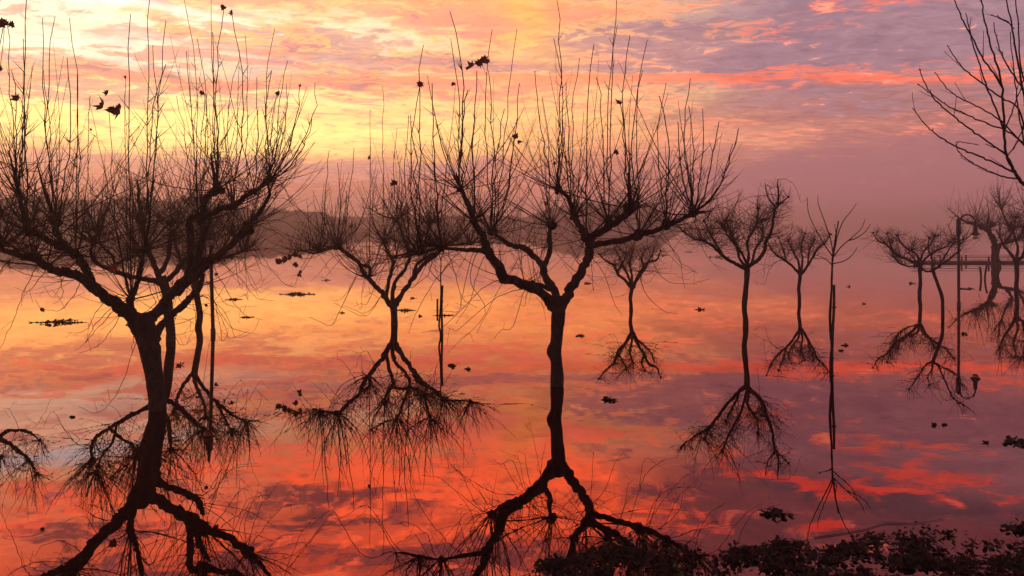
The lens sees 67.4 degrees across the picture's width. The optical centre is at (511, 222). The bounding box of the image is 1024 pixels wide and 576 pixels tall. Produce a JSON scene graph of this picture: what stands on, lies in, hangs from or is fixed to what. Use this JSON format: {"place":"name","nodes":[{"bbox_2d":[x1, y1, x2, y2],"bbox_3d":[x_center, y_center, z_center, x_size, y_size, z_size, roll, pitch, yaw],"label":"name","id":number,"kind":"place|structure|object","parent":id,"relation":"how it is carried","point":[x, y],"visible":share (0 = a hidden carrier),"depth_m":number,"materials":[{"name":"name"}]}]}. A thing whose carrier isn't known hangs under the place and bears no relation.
{"place":"outdoors","nodes":[
{"label":"outdoors","id":0,"kind":"place"},
{"bbox_2d":[0,224,1023,575],"bbox_3d":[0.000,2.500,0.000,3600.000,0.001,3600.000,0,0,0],"label":"water","id":1,"kind":"structure","parent":0,"point":[286,436],"depth_m":9.96,"materials":[{"name":"orange liquid"}]},
{"bbox_2d":[0,158,60,270],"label":"plane tree","id":2,"kind":"object","parent":1,"relation":"on","point":[37,215],"visible":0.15,"depth_m":16.05,"materials":[{"name":"black plant"}]},
{"bbox_2d":[28,318,86,323],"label":"floating plants","id":3,"kind":"object","parent":1,"relation":"on","point":[70,320],"visible":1,"depth_m":19.21,"materials":[{"name":"black plant"}]},
{"bbox_2d":[35,127,237,341],"bbox_3d":[-7.524,0.600,16.162,3.439,5.600,5.477,0,0,0],"label":"plane tree","id":4,"kind":"object","parent":1,"relation":"on","point":[162,269],"visible":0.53,"depth_m":15.83,"materials":[{"name":"black plant"}]},
{"bbox_2d":[0,0,335,412],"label":"plane tree","id":5,"kind":"object","parent":1,"relation":"on","point":[145,330],"visible":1,"depth_m":10.21,"materials":[{"name":"brown plant"}]},
{"bbox_2d":[0,193,371,233],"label":"shore woodland","id":6,"kind":"object","parent":1,"relation":"on","point":[286,227],"visible":0.32,"depth_m":174.95,"materials":[{"name":"brown plant"}]},
{"bbox_2d":[139,181,277,327],"bbox_3d":[-6.946,1.018,18.110,5.512,4.765,2.754,0,0,39],"label":"plane tree","id":7,"kind":"object","parent":1,"relation":"on","point":[199,322],"visible":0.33,"depth_m":17.56,"materials":[{"name":"black plant"}]},
{"bbox_2d":[205,217,215,334],"bbox_3d":[-6.628,1.570,16.878,0.268,3.662,0.695,0,0,-10],"label":"pole","id":8,"kind":"object","parent":1,"relation":"on","point":[212,330],"visible":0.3,"depth_m":17.11,"materials":[{"name":"wood"}]},
{"bbox_2d":[287,292,314,294],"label":"floating plants","id":9,"kind":"object","parent":1,"relation":"on","point":[298,293],"visible":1,"depth_m":26.77,"materials":[{"name":"black plant"}]},
{"bbox_2d":[251,86,543,324],"bbox_3d":[-3.048,-0.011,18.965,6.908,6.822,4.026,0,0,-24],"label":"plane tree","id":10,"kind":"object","parent":1,"relation":"on","point":[338,242],"visible":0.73,"depth_m":18.83,"materials":[{"name":"brown plant"}]},
{"bbox_2d":[428,237,455,335],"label":"sapling","id":11,"kind":"object","parent":1,"relation":"on","point":[441,308],"visible":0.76,"depth_m":16.95,"materials":[{"name":"black plant"}]},
{"bbox_2d":[336,199,679,229],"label":"distant woodland","id":12,"kind":"object","parent":1,"relation":"on","point":[525,219],"visible":0.29,"depth_m":255.31,"materials":[{"name":"brown plant"}]},
{"bbox_2d":[310,0,779,386],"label":"plane tree","id":13,"kind":"object","parent":1,"relation":"on","point":[556,303],"visible":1,"depth_m":11.91,"materials":[{"name":"brown plant"}]},
{"bbox_2d":[529,540,613,575],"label":"floating plants","id":14,"kind":"object","parent":1,"relation":"on","point":[559,564],"visible":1,"depth_m":5.58,"materials":[{"name":"green plant"}]},
{"bbox_2d":[601,395,617,399],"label":"floating plants","id":15,"kind":"object","parent":1,"relation":"on","point":[606,398],"visible":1,"depth_m":10.83,"materials":[{"name":"black plant"}]},
{"bbox_2d":[599,533,665,575],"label":"floating plants","id":16,"kind":"object","parent":1,"relation":"on","point":[638,553],"visible":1,"depth_m":5.73,"materials":[{"name":"black plant"}]},
{"bbox_2d":[587,240,683,309],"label":"plane tree","id":17,"kind":"object","parent":1,"relation":"on","point":[631,284],"visible":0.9,"depth_m":21.72,"materials":[{"name":"black plant"}]},
{"bbox_2d":[650,540,715,575],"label":"floating plants","id":18,"kind":"object","parent":1,"relation":"on","point":[663,568],"visible":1,"depth_m":5.60,"materials":[{"name":"plant"}]},
{"bbox_2d":[664,179,803,326],"bbox_3d":[5.706,1.110,18.523,2.680,4.580,6.254,0,0,26],"label":"plane tree","id":19,"kind":"object","parent":1,"relation":"on","point":[746,266],"visible":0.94,"depth_m":18.00,"materials":[{"name":"black plant"}]},
{"bbox_2d":[712,540,772,575],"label":"floating plants","id":20,"kind":"object","parent":1,"relation":"on","point":[739,553],"visible":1,"depth_m":5.69,"materials":[{"name":"black plant"}]},
{"bbox_2d":[760,507,793,516],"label":"floating plants","id":21,"kind":"object","parent":1,"relation":"on","point":[775,511],"visible":1,"depth_m":6.57,"materials":[{"name":"black plant"}]},
{"bbox_2d":[757,535,816,575],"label":"floating plants","id":22,"kind":"object","parent":1,"relation":"on","point":[781,556],"visible":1,"depth_m":5.72,"materials":[{"name":"green plant"}]},
{"bbox_2d":[751,223,845,301],"bbox_3d":[8.884,1.673,24.301,3.555,3.455,4.316,0,0,0],"label":"plane tree","id":23,"kind":"object","parent":1,"relation":"on","point":[800,271],"visible":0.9,"depth_m":24.19,"materials":[{"name":"black plant"}]},
{"bbox_2d":[807,199,869,367],"bbox_3d":[5.571,1.374,13.216,0.845,3.735,1.341,0,0,39],"label":"sapling","id":24,"kind":"object","parent":1,"relation":"on","point":[832,307],"visible":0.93,"depth_m":13.26,"materials":[{"name":"black plant"}]},
{"bbox_2d":[811,531,891,575],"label":"floating plants","id":25,"kind":"object","parent":1,"relation":"on","point":[843,548],"visible":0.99,"depth_m":5.75,"materials":[{"name":"green plant"}]},
{"bbox_2d":[814,519,941,537],"bbox_3d":[3.006,2.494,6.305,1.300,0.006,0.068,0,0,-17],"label":"floating branch","id":26,"kind":"object","parent":1,"relation":"on","point":[864,529],"visible":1,"depth_m":6.22,"materials":[{"name":"black plant"}]},
{"bbox_2d":[877,519,953,575],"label":"floating plants","id":27,"kind":"object","parent":1,"relation":"on","point":[918,555],"visible":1,"depth_m":5.82,"materials":[{"name":"green plant"}]},
{"bbox_2d":[858,223,973,294],"bbox_3d":[13.758,1.686,25.994,3.322,3.428,5.713,0,0,35],"label":"plane tree","id":28,"kind":"object","parent":1,"relation":"on","point":[892,249],"visible":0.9,"depth_m":25.75,"materials":[{"name":"black plant"}]},
{"bbox_2d":[893,223,979,316],"bbox_3d":[11.327,1.701,20.354,1.913,3.398,3.702,0,0,39],"label":"plane tree","id":29,"kind":"object","parent":1,"relation":"on","point":[932,268],"visible":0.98,"depth_m":20.47,"materials":[{"name":"black plant"}]},
{"bbox_2d":[909,255,1023,263],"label":"jetty","id":30,"kind":"object","parent":1,"relation":"in","point":[965,261],"visible":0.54,"depth_m":47.58,"materials":[{"name":"brown wood"}]},
{"bbox_2d":[929,528,1007,575],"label":"floating plants","id":31,"kind":"object","parent":1,"relation":"on","point":[958,565],"visible":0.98,"depth_m":5.59,"materials":[{"name":"black plant"}]},
{"bbox_2d":[956,214,980,306],"bbox_3d":[13.598,1.570,22.901,0.701,3.661,0.270,0,0,0],"label":"street lamp","id":32,"kind":"object","parent":1,"relation":"in","point":[976,234],"visible":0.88,"depth_m":22.87,"materials":[{"name":"metal"}]},
{"bbox_2d":[943,170,1023,265],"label":"plane tree","id":33,"kind":"object","parent":1,"relation":"on","point":[986,228],"visible":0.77,"depth_m":44.63,"materials":[{"name":"black plant"}]},
{"bbox_2d":[984,265,987,278],"bbox_3d":[21.035,2.483,34.091,0.170,1.233,0.091,0,0,0],"label":"stick","id":34,"kind":"object","parent":1,"relation":"in","point":[986,267],"visible":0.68,"depth_m":34.06,"materials":[{"name":"brown wood"}]},
{"bbox_2d":[982,514,1023,575],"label":"floating plants","id":35,"kind":"object","parent":1,"relation":"on","point":[1019,564],"visible":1,"depth_m":5.77,"materials":[{"name":"black plant"}]},
{"bbox_2d":[984,203,1023,289],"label":"plane tree","id":36,"kind":"object","parent":1,"relation":"on","point":[1015,258],"visible":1,"depth_m":28.54,"materials":[{"name":"black plant"}]},
{"bbox_2d":[1004,435,1023,444],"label":"floating plants","id":37,"kind":"object","parent":1,"relation":"on","point":[1009,440],"visible":1,"depth_m":8.73,"materials":[{"name":"black plant"}]},
{"bbox_2d":[0,0,1023,223],"label":"sky","id":38,"kind":"structure","parent":0,"point":[817,93],"materials":[{"name":"orange"}]},
{"bbox_2d":[912,0,1023,189],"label":"alder tree","id":39,"kind":"object","parent":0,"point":[1004,126],"visible":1,"depth_m":9.00,"materials":[{"name":"brown plant"}]}
]}

